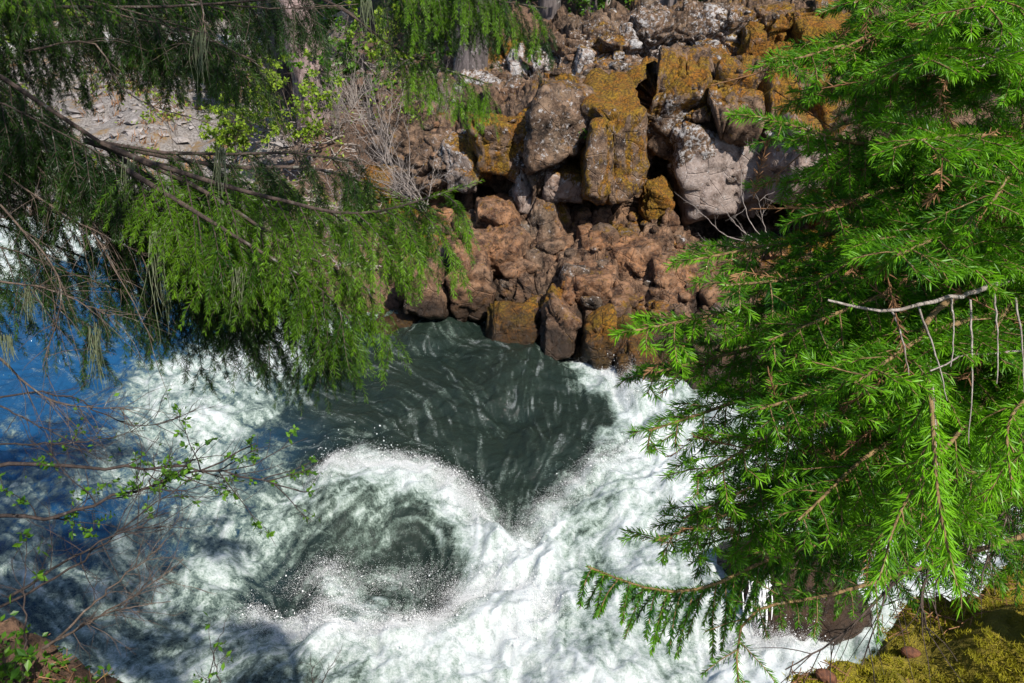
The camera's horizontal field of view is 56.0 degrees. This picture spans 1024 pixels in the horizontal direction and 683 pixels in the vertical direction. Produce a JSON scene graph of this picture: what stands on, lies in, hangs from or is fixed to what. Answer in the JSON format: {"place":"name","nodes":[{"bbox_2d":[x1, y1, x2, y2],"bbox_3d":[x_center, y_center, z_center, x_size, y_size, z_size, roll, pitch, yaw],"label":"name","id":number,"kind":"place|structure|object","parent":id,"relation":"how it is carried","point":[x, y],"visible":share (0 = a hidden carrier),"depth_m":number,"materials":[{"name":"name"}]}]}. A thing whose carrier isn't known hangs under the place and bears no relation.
{"place":"outdoors","nodes":[
{"label":"outdoors","id":0,"kind":"place"},
{"bbox_2d":[0,32,261,51],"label":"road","id":1,"kind":"structure","parent":0,"point":[128,34],"depth_m":42.58,"materials":[{"name":"grey"}]},
{"bbox_2d":[0,205,1023,682],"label":"river","id":2,"kind":"structure","parent":0,"point":[518,425],"depth_m":13.51,"materials":[{"name":"liquid"}]},
{"bbox_2d":[218,353,874,675],"bbox_3d":[0.754,1.865,14.304,8.878,1.794,7.761,0,24,0],"label":"spray","id":3,"kind":"object","parent":2,"relation":"on","point":[426,621],"visible":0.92,"depth_m":12.47,"materials":[{"name":"white liquid"}]},
{"bbox_2d":[717,532,872,645],"bbox_3d":[3.631,3.268,12.240,1.852,1.721,1.634,0,24,0],"label":"boulder","id":4,"kind":"object","parent":2,"relation":"in","point":[827,618],"visible":0.13,"depth_m":11.58,"materials":[{"name":"stone"}]},
{"bbox_2d":[742,576,772,634],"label":"cascade","id":5,"kind":"object","parent":4,"relation":"on","point":[762,597],"visible":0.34,"depth_m":11.42,"materials":[{"name":"white liquid"}]},
{"bbox_2d":[0,0,1023,682],"bbox_3d":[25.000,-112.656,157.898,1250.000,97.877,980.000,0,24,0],"label":"ground","id":6,"kind":"structure","parent":0,"point":[1006,622],"depth_m":21.55,"materials":[{"name":"grey stone"}]},
{"bbox_2d":[0,0,37,43],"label":"leafy shrub","id":7,"kind":"object","parent":6,"relation":"on","point":[24,31],"visible":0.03,"depth_m":41.94,"materials":[{"name":"green plant"}]},
{"bbox_2d":[0,638,39,682],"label":"ground plant","id":8,"kind":"object","parent":6,"relation":"on","point":[22,657],"visible":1,"depth_m":2.54,"materials":[{"name":"green plant"}]},
{"bbox_2d":[0,526,50,660],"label":"sapling","id":9,"kind":"object","parent":6,"relation":"on","point":[39,574],"visible":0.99,"depth_m":2.69,"materials":[{"name":"green plant"}]},
{"bbox_2d":[0,196,60,219],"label":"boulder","id":10,"kind":"object","parent":6,"relation":"on","point":[29,206],"visible":0.06,"depth_m":24.26,"materials":[{"name":"grey stone"}]},
{"bbox_2d":[22,0,73,14],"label":"fir tree","id":11,"kind":"object","parent":6,"relation":"on","point":[52,2],"visible":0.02,"depth_m":46.68,"materials":[{"name":"green plant"}]},
{"bbox_2d":[0,614,119,682],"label":"ground cover","id":12,"kind":"object","parent":6,"relation":"on","point":[20,633],"visible":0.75,"depth_m":2.78,"materials":[{"name":"green plant"}]},
{"bbox_2d":[62,0,95,15],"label":"leafy shrub","id":13,"kind":"object","parent":6,"relation":"on","point":[73,10],"visible":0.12,"depth_m":45.55,"materials":[{"name":"green plant"}]},
{"bbox_2d":[65,57,94,72],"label":"boulder","id":14,"kind":"object","parent":6,"relation":"on","point":[82,68],"visible":0.12,"depth_m":36.80,"materials":[{"name":"grey stone"}]},
{"bbox_2d":[0,373,221,507],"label":"alder shrub","id":15,"kind":"object","parent":6,"relation":"on","point":[63,444],"visible":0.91,"depth_m":3.19,"materials":[{"name":"brown plant"}]},
{"bbox_2d":[0,435,241,613],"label":"alder shrub","id":16,"kind":"object","parent":6,"relation":"on","point":[68,559],"visible":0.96,"depth_m":2.80,"materials":[{"name":"brown plant"}]},
{"bbox_2d":[103,72,141,87],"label":"boulder","id":17,"kind":"object","parent":6,"relation":"on","point":[105,83],"visible":0.12,"depth_m":36.21,"materials":[{"name":"grey stone"}]},
{"bbox_2d":[42,502,215,662],"bbox_3d":[-1.063,0.684,2.630,0.469,0.437,0.292,-11,26,-23],"label":"bare shrub","id":18,"kind":"object","parent":6,"relation":"on","point":[62,635],"visible":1,"depth_m":2.63,"materials":[{"name":"brown plant"}]},
{"bbox_2d":[145,101,176,115],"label":"boulder","id":19,"kind":"object","parent":6,"relation":"on","point":[163,111],"visible":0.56,"depth_m":31.57,"materials":[{"name":"grey stone"}]},
{"bbox_2d":[0,402,330,545],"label":"alder shrub","id":20,"kind":"object","parent":6,"relation":"on","point":[174,475],"visible":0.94,"depth_m":2.94,"materials":[{"name":"green plant"}]},
{"bbox_2d":[8,22,335,176],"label":"weeds","id":21,"kind":"object","parent":6,"relation":"on","point":[171,97],"visible":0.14,"depth_m":32.20,"materials":[{"name":"green plant"}]},
{"bbox_2d":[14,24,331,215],"bbox_3d":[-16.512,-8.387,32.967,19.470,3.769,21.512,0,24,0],"label":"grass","id":22,"kind":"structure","parent":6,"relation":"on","point":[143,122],"depth_m":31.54,"materials":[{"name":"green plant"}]},
{"bbox_2d":[0,0,371,232],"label":"gravel","id":23,"kind":"structure","parent":6,"relation":"on","point":[100,106],"depth_m":31.20,"materials":[{"name":"grey gravel"}]},
{"bbox_2d":[163,1,209,25],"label":"leafy shrub","id":24,"kind":"object","parent":6,"relation":"on","point":[183,15],"visible":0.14,"depth_m":45.82,"materials":[{"name":"green plant"}]},
{"bbox_2d":[164,0,256,25],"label":"fir tree","id":25,"kind":"object","parent":6,"relation":"on","point":[222,15],"visible":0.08,"depth_m":45.97,"materials":[{"name":"green plant"}]},
{"bbox_2d":[192,612,234,682],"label":"sapling","id":26,"kind":"object","parent":6,"relation":"on","point":[219,647],"visible":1,"depth_m":2.50,"materials":[{"name":"green plant"}]},
{"bbox_2d":[210,0,225,17],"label":"leafy shrub","id":27,"kind":"object","parent":6,"relation":"on","point":[218,7],"visible":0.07,"depth_m":46.32,"materials":[{"name":"green plant"}]},
{"bbox_2d":[201,26,236,82],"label":"leafy shrub","id":28,"kind":"object","parent":6,"relation":"on","point":[223,38],"visible":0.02,"depth_m":32.58,"materials":[{"name":"green plant"}]},
{"bbox_2d":[199,94,261,164],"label":"leafy shrub","id":29,"kind":"object","parent":6,"relation":"on","point":[236,137],"visible":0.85,"depth_m":24.14,"materials":[{"name":"green plant"}]},
{"bbox_2d":[218,28,280,128],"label":"leafy shrub","id":30,"kind":"object","parent":6,"relation":"on","point":[272,81],"visible":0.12,"depth_m":25.67,"materials":[{"name":"green plant"}]},
{"bbox_2d":[257,0,293,108],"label":"fir tree","id":31,"kind":"object","parent":6,"relation":"on","point":[285,71],"visible":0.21,"depth_m":26.02,"materials":[{"name":"grey plant"}]},
{"bbox_2d":[0,0,558,470],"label":"fir tree","id":32,"kind":"object","parent":6,"relation":"on","point":[204,264],"visible":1,"depth_m":3.30,"materials":[{"name":"green plant"}]},
{"bbox_2d":[235,48,344,165],"bbox_3d":[-5.483,-5.561,22.637,2.474,2.736,3.815,-13,27,-26],"label":"leafy shrub","id":33,"kind":"object","parent":6,"relation":"on","point":[306,132],"visible":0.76,"depth_m":22.40,"materials":[{"name":"green plant"}]},
{"bbox_2d":[278,0,334,130],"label":"tree trunk","id":34,"kind":"object","parent":6,"relation":"on","point":[297,77],"visible":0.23,"depth_m":24.61,"materials":[{"name":"grey plant"}]},
{"bbox_2d":[298,645,346,682],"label":"sapling","id":35,"kind":"object","parent":6,"relation":"on","point":[322,667],"visible":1,"depth_m":2.50,"materials":[{"name":"plant"}]},
{"bbox_2d":[276,241,370,314],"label":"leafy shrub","id":36,"kind":"object","parent":6,"relation":"on","point":[325,278],"visible":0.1,"depth_m":18.65,"materials":[{"name":"green plant"}]},
{"bbox_2d":[317,0,347,29],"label":"leafy shrub","id":37,"kind":"object","parent":6,"relation":"on","point":[335,11],"visible":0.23,"depth_m":41.32,"materials":[{"name":"green plant"}]},
{"bbox_2d":[229,29,450,277],"bbox_3d":[-4.389,-4.579,25.029,7.372,7.336,12.549,0,24,0],"label":"ground cover","id":38,"kind":"object","parent":6,"relation":"on","point":[294,117],"visible":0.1,"depth_m":24.29,"materials":[{"name":"green plant"}]},
{"bbox_2d":[306,143,375,255],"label":"bare shrub","id":39,"kind":"object","parent":6,"relation":"on","point":[333,196],"visible":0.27,"depth_m":20.07,"materials":[{"name":"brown wood"}]},
{"bbox_2d":[307,61,375,138],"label":"bare shrub","id":40,"kind":"object","parent":6,"relation":"on","point":[338,126],"visible":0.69,"depth_m":23.68,"materials":[{"name":"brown wood"}]},
{"bbox_2d":[237,41,448,274],"bbox_3d":[-4.367,-4.082,24.732,7.067,6.629,12.125,0,24,0],"label":"brushwood","id":41,"kind":"object","parent":6,"relation":"on","point":[334,154],"visible":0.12,"depth_m":24.03,"materials":[{"name":"brown wood"}]},
{"bbox_2d":[348,0,365,11],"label":"leafy shrub","id":42,"kind":"object","parent":6,"relation":"on","point":[355,2],"visible":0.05,"depth_m":35.39,"materials":[{"name":"green plant"}]},
{"bbox_2d":[359,163,393,200],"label":"boulder","id":43,"kind":"object","parent":6,"relation":"on","point":[376,168],"visible":0.31,"depth_m":21.34,"materials":[{"name":"brown stone"}]},
{"bbox_2d":[384,0,401,28],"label":"fir tree","id":44,"kind":"object","parent":6,"relation":"on","point":[391,10],"visible":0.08,"depth_m":32.12,"materials":[{"name":"green plant"}]},
{"bbox_2d":[414,0,455,17],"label":"fir tree","id":45,"kind":"object","parent":6,"relation":"on","point":[438,7],"visible":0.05,"depth_m":29.32,"materials":[{"name":"green plant"}]},
{"bbox_2d":[0,573,1023,682],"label":"litter","id":46,"kind":"object","parent":6,"relation":"on","point":[795,681],"visible":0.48,"depth_m":2.42,"materials":[{"name":"plant"}]},
{"bbox_2d":[362,0,702,95],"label":"undergrowth","id":47,"kind":"object","parent":6,"relation":"on","point":[448,52],"visible":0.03,"depth_m":27.50,"materials":[{"name":"green plant"}]},
{"bbox_2d":[538,0,560,19],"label":"fir tree","id":48,"kind":"object","parent":6,"relation":"on","point":[551,9],"visible":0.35,"depth_m":25.28,"materials":[{"name":"grey plant"}]},
{"bbox_2d":[576,0,597,12],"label":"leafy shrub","id":49,"kind":"object","parent":6,"relation":"on","point":[595,5],"visible":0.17,"depth_m":25.48,"materials":[{"name":"green plant"}]},
{"bbox_2d":[658,0,676,6],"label":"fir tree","id":50,"kind":"object","parent":6,"relation":"on","point":[670,3],"visible":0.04,"depth_m":24.99,"materials":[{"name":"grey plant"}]},
{"bbox_2d":[576,0,1023,682],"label":"fir tree","id":51,"kind":"object","parent":6,"relation":"on","point":[902,340],"visible":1,"depth_m":1.62,"materials":[{"name":"green plant"}]},
{"bbox_2d":[783,557,1023,682],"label":"moss","id":52,"kind":"object","parent":6,"relation":"on","point":[932,680],"visible":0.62,"depth_m":2.26,"materials":[{"name":"green plant"}]},
{"bbox_2d":[815,668,836,682],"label":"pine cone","id":53,"kind":"object","parent":52,"relation":"on","point":[822,674],"visible":0.96,"depth_m":2.16,"materials":[{"name":"brown plant"}]},
{"bbox_2d":[901,646,920,657],"bbox_3d":[0.975,0.761,2.350,0.055,0.037,0.032,0,24,0],"label":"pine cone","id":54,"kind":"object","parent":52,"relation":"on","point":[912,652],"visible":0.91,"depth_m":2.34,"materials":[{"name":"brown plant"}]},
{"bbox_2d":[371,0,1023,395],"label":"cliff","id":55,"kind":"structure","parent":0,"point":[669,76],"depth_m":20.05,"materials":[{"name":"brown stone"}]},
{"bbox_2d":[289,12,425,105],"bbox_3d":[-3.849,-7.225,24.445,3.515,2.361,2.684,0,24,0],"label":"leafy shrub","id":56,"kind":"object","parent":55,"relation":"on","point":[350,67],"visible":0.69,"depth_m":24.09,"materials":[{"name":"green plant"}]},
{"bbox_2d":[318,16,397,103],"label":"bare shrub","id":57,"kind":"object","parent":55,"relation":"on","point":[353,88],"visible":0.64,"depth_m":24.33,"materials":[{"name":"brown wood"}]},
{"bbox_2d":[329,99,395,179],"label":"bare shrub","id":58,"kind":"object","parent":55,"relation":"on","point":[361,149],"visible":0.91,"depth_m":21.15,"materials":[{"name":"grey plant"}]},
{"bbox_2d":[307,53,424,130],"bbox_3d":[-3.560,-6.002,23.059,2.842,1.950,1.698,16,28,31],"label":"bare shrub","id":59,"kind":"object","parent":55,"relation":"on","point":[368,103],"visible":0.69,"depth_m":23.04,"materials":[{"name":"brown wood"}]},
{"bbox_2d":[321,68,416,163],"bbox_3d":[-3.004,-4.802,20.619,1.772,2.074,1.971,3,24,7],"label":"bare shrub","id":60,"kind":"object","parent":55,"relation":"on","point":[381,125],"visible":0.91,"depth_m":20.82,"materials":[{"name":"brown wood"}]},
{"bbox_2d":[334,0,427,78],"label":"leafy shrub","id":61,"kind":"object","parent":55,"relation":"on","point":[382,44],"visible":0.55,"depth_m":23.98,"materials":[{"name":"green plant"}]},
{"bbox_2d":[370,307,418,333],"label":"boulder","id":62,"kind":"object","parent":55,"relation":"on","point":[401,319],"visible":0.21,"depth_m":18.61,"materials":[{"name":"brown stone"}]},
{"bbox_2d":[327,112,462,201],"bbox_3d":[-2.450,-3.799,19.781,3.066,2.050,1.780,0,24,0],"label":"bare shrub","id":63,"kind":"object","parent":55,"relation":"on","point":[402,194],"visible":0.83,"depth_m":19.89,"materials":[{"name":"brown wood"}]},
{"bbox_2d":[362,136,443,211],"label":"bare shrub","id":64,"kind":"object","parent":55,"relation":"on","point":[409,187],"visible":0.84,"depth_m":19.66,"materials":[{"name":"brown wood"}]},
{"bbox_2d":[368,55,453,133],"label":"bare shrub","id":65,"kind":"object","parent":55,"relation":"on","point":[410,120],"visible":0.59,"depth_m":21.52,"materials":[{"name":"green plant"}]},
{"bbox_2d":[399,255,450,319],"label":"boulder","id":66,"kind":"object","parent":55,"relation":"on","point":[432,306],"visible":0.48,"depth_m":18.22,"materials":[{"name":"brown stone"}]},
{"bbox_2d":[415,60,462,114],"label":"bare shrub","id":67,"kind":"object","parent":55,"relation":"on","point":[439,97],"visible":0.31,"depth_m":21.62,"materials":[{"name":"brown wood"}]},
{"bbox_2d":[441,131,480,193],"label":"boulder","id":68,"kind":"object","parent":55,"relation":"on","point":[458,151],"visible":0.81,"depth_m":19.55,"materials":[{"name":"grey stone"}]},
{"bbox_2d":[445,227,496,321],"bbox_3d":[-0.803,-1.338,18.983,1.016,1.706,2.049,0,24,0],"label":"boulder","id":69,"kind":"object","parent":55,"relation":"on","point":[482,286],"visible":0.72,"depth_m":18.23,"materials":[{"name":"brown stone"}]},
{"bbox_2d":[453,0,490,80],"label":"fir tree","id":70,"kind":"object","parent":55,"relation":"on","point":[467,62],"visible":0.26,"depth_m":22.85,"materials":[{"name":"grey plant"}]},
{"bbox_2d":[453,69,500,90],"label":"boulder","id":71,"kind":"object","parent":55,"relation":"on","point":[486,77],"visible":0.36,"depth_m":22.44,"materials":[{"name":"grey stone"}]},
{"bbox_2d":[460,112,526,180],"bbox_3d":[-0.233,-4.075,19.716,1.649,1.292,1.704,0,24,0],"label":"boulder","id":72,"kind":"object","parent":55,"relation":"on","point":[490,151],"visible":0.69,"depth_m":19.06,"materials":[{"name":"brown stone"}]},
{"bbox_2d":[473,192,522,228],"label":"boulder","id":73,"kind":"object","parent":55,"relation":"on","point":[498,209],"visible":0.69,"depth_m":19.20,"materials":[{"name":"brown stone"}]},
{"bbox_2d":[486,223,530,276],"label":"boulder","id":74,"kind":"object","parent":55,"relation":"on","point":[509,243],"visible":0.5,"depth_m":18.76,"materials":[{"name":"brown stone"}]},
{"bbox_2d":[485,300,539,344],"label":"boulder","id":75,"kind":"object","parent":55,"relation":"on","point":[507,321],"visible":0.69,"depth_m":17.74,"materials":[{"name":"brown stone"}]},
{"bbox_2d":[506,43,527,77],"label":"boulder","id":76,"kind":"object","parent":55,"relation":"on","point":[514,67],"visible":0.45,"depth_m":22.57,"materials":[{"name":"grey stone"}]},
{"bbox_2d":[508,169,535,213],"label":"boulder","id":77,"kind":"object","parent":55,"relation":"on","point":[520,191],"visible":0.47,"depth_m":19.49,"materials":[{"name":"grey stone"}]},
{"bbox_2d":[531,49,550,73],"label":"boulder","id":78,"kind":"object","parent":55,"relation":"on","point":[540,67],"visible":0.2,"depth_m":22.52,"materials":[{"name":"grey stone"}]},
{"bbox_2d":[527,195,571,236],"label":"boulder","id":79,"kind":"object","parent":55,"relation":"on","point":[544,216],"visible":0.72,"depth_m":19.32,"materials":[{"name":"brown stone"}]},
{"bbox_2d":[522,77,593,175],"bbox_3d":[0.872,-4.267,19.279,1.512,2.041,2.157,0,24,0],"label":"boulder","id":80,"kind":"object","parent":55,"relation":"on","point":[557,122],"visible":0.94,"depth_m":18.42,"materials":[{"name":"brown stone"}]},
{"bbox_2d":[539,283,581,360],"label":"boulder","id":81,"kind":"object","parent":55,"relation":"on","point":[560,323],"visible":0.93,"depth_m":17.17,"materials":[{"name":"brown stone"}]},
{"bbox_2d":[542,163,582,204],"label":"boulder","id":82,"kind":"object","parent":55,"relation":"on","point":[563,184],"visible":0.75,"depth_m":19.23,"materials":[{"name":"grey stone"}]},
{"bbox_2d":[574,44,594,72],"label":"boulder","id":83,"kind":"object","parent":55,"relation":"on","point":[584,55],"visible":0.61,"depth_m":22.00,"materials":[{"name":"grey stone"}]},
{"bbox_2d":[557,258,614,305],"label":"boulder","id":84,"kind":"object","parent":55,"relation":"on","point":[597,281],"visible":0.67,"depth_m":17.72,"materials":[{"name":"brown stone"}]},
{"bbox_2d":[567,0,604,15],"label":"leafy shrub","id":85,"kind":"object","parent":55,"relation":"on","point":[584,3],"visible":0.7,"depth_m":25.37,"materials":[{"name":"green plant"}]},
{"bbox_2d":[576,230,607,250],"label":"boulder","id":86,"kind":"object","parent":55,"relation":"on","point":[590,238],"visible":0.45,"depth_m":18.63,"materials":[{"name":"brown stone"}]},
{"bbox_2d":[580,10,619,53],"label":"boulder","id":87,"kind":"object","parent":55,"relation":"on","point":[595,27],"visible":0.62,"depth_m":22.35,"materials":[{"name":"brown stone"}]},
{"bbox_2d":[580,303,621,369],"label":"boulder","id":88,"kind":"object","parent":55,"relation":"on","point":[597,345],"visible":0.81,"depth_m":16.78,"materials":[{"name":"brown stone"}]},
{"bbox_2d":[576,68,649,204],"bbox_3d":[1.947,-4.110,19.340,1.529,2.529,2.967,0,24,0],"label":"boulder","id":89,"kind":"object","parent":55,"relation":"on","point":[613,163],"visible":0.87,"depth_m":18.33,"materials":[{"name":"stone"}]},
{"bbox_2d":[578,128,587,139],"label":"fern","id":90,"kind":"object","parent":89,"relation":"on","point":[585,131],"visible":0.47,"depth_m":18.48,"materials":[{"name":"green plant"}]},
{"bbox_2d":[618,22,638,53],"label":"boulder","id":91,"kind":"object","parent":55,"relation":"on","point":[626,29],"visible":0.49,"depth_m":22.23,"materials":[{"name":"grey stone"}]},
{"bbox_2d":[610,236,661,276],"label":"boulder","id":92,"kind":"object","parent":55,"relation":"on","point":[640,250],"visible":0.67,"depth_m":18.36,"materials":[{"name":"brown stone"}]},
{"bbox_2d":[615,314,662,381],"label":"boulder","id":93,"kind":"object","parent":55,"relation":"on","point":[630,347],"visible":0.34,"depth_m":16.57,"materials":[{"name":"brown stone"}]},
{"bbox_2d":[365,0,931,391],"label":"rubble","id":94,"kind":"object","parent":55,"relation":"on","point":[625,299],"visible":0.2,"depth_m":18.85,"materials":[{"name":"brown stone"}]},
{"bbox_2d":[626,3,674,34],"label":"boulder","id":95,"kind":"object","parent":55,"relation":"on","point":[654,17],"visible":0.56,"depth_m":22.16,"materials":[{"name":"grey stone"}]},
{"bbox_2d":[638,175,674,222],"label":"boulder","id":96,"kind":"object","parent":55,"relation":"on","point":[655,199],"visible":0.93,"depth_m":19.52,"materials":[{"name":"stone"}]},
{"bbox_2d":[648,251,702,304],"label":"boulder","id":97,"kind":"object","parent":55,"relation":"on","point":[669,284],"visible":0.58,"depth_m":17.83,"materials":[{"name":"brown stone"}]},
{"bbox_2d":[667,120,715,176],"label":"boulder","id":98,"kind":"object","parent":55,"relation":"on","point":[687,139],"visible":0.59,"depth_m":19.13,"materials":[{"name":"grey stone"}]},
{"bbox_2d":[703,2,727,29],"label":"boulder","id":99,"kind":"object","parent":55,"relation":"on","point":[713,9],"visible":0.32,"depth_m":22.17,"materials":[{"name":"grey stone"}]},
{"bbox_2d":[665,130,771,226],"bbox_3d":[4.413,-3.668,20.471,2.564,2.320,2.594,0,24,0],"label":"boulder","id":100,"kind":"object","parent":55,"relation":"on","point":[698,183],"visible":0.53,"depth_m":19.49,"materials":[{"name":"grey stone"}]},
{"bbox_2d":[677,139,773,249],"bbox_3d":[4.001,-2.653,17.778,2.002,2.189,0.640,0,24,0],"label":"bare shrub","id":101,"kind":"object","parent":55,"relation":"on","point":[742,211],"visible":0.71,"depth_m":18.01,"materials":[{"name":"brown wood"}]},
{"bbox_2d":[737,21,767,59],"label":"boulder","id":102,"kind":"object","parent":55,"relation":"on","point":[753,35],"visible":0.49,"depth_m":21.67,"materials":[{"name":"brown stone"}]},
{"bbox_2d":[752,0,794,20],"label":"boulder","id":103,"kind":"object","parent":55,"relation":"on","point":[762,10],"visible":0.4,"depth_m":22.40,"materials":[{"name":"brown stone"}]},
{"bbox_2d":[759,108,830,209],"bbox_3d":[5.614,-3.707,19.137,1.313,2.003,2.305,0,24,0],"label":"boulder","id":104,"kind":"object","parent":55,"relation":"on","point":[776,157],"visible":0.32,"depth_m":18.72,"materials":[{"name":"grey stone"}]},
{"bbox_2d":[789,11,864,62],"bbox_3d":[7.245,-6.974,22.122,1.739,1.144,1.940,0,24,0],"label":"boulder","id":105,"kind":"object","parent":55,"relation":"on","point":[808,27],"visible":0.3,"depth_m":21.51,"materials":[{"name":"brown stone"}]}
]}

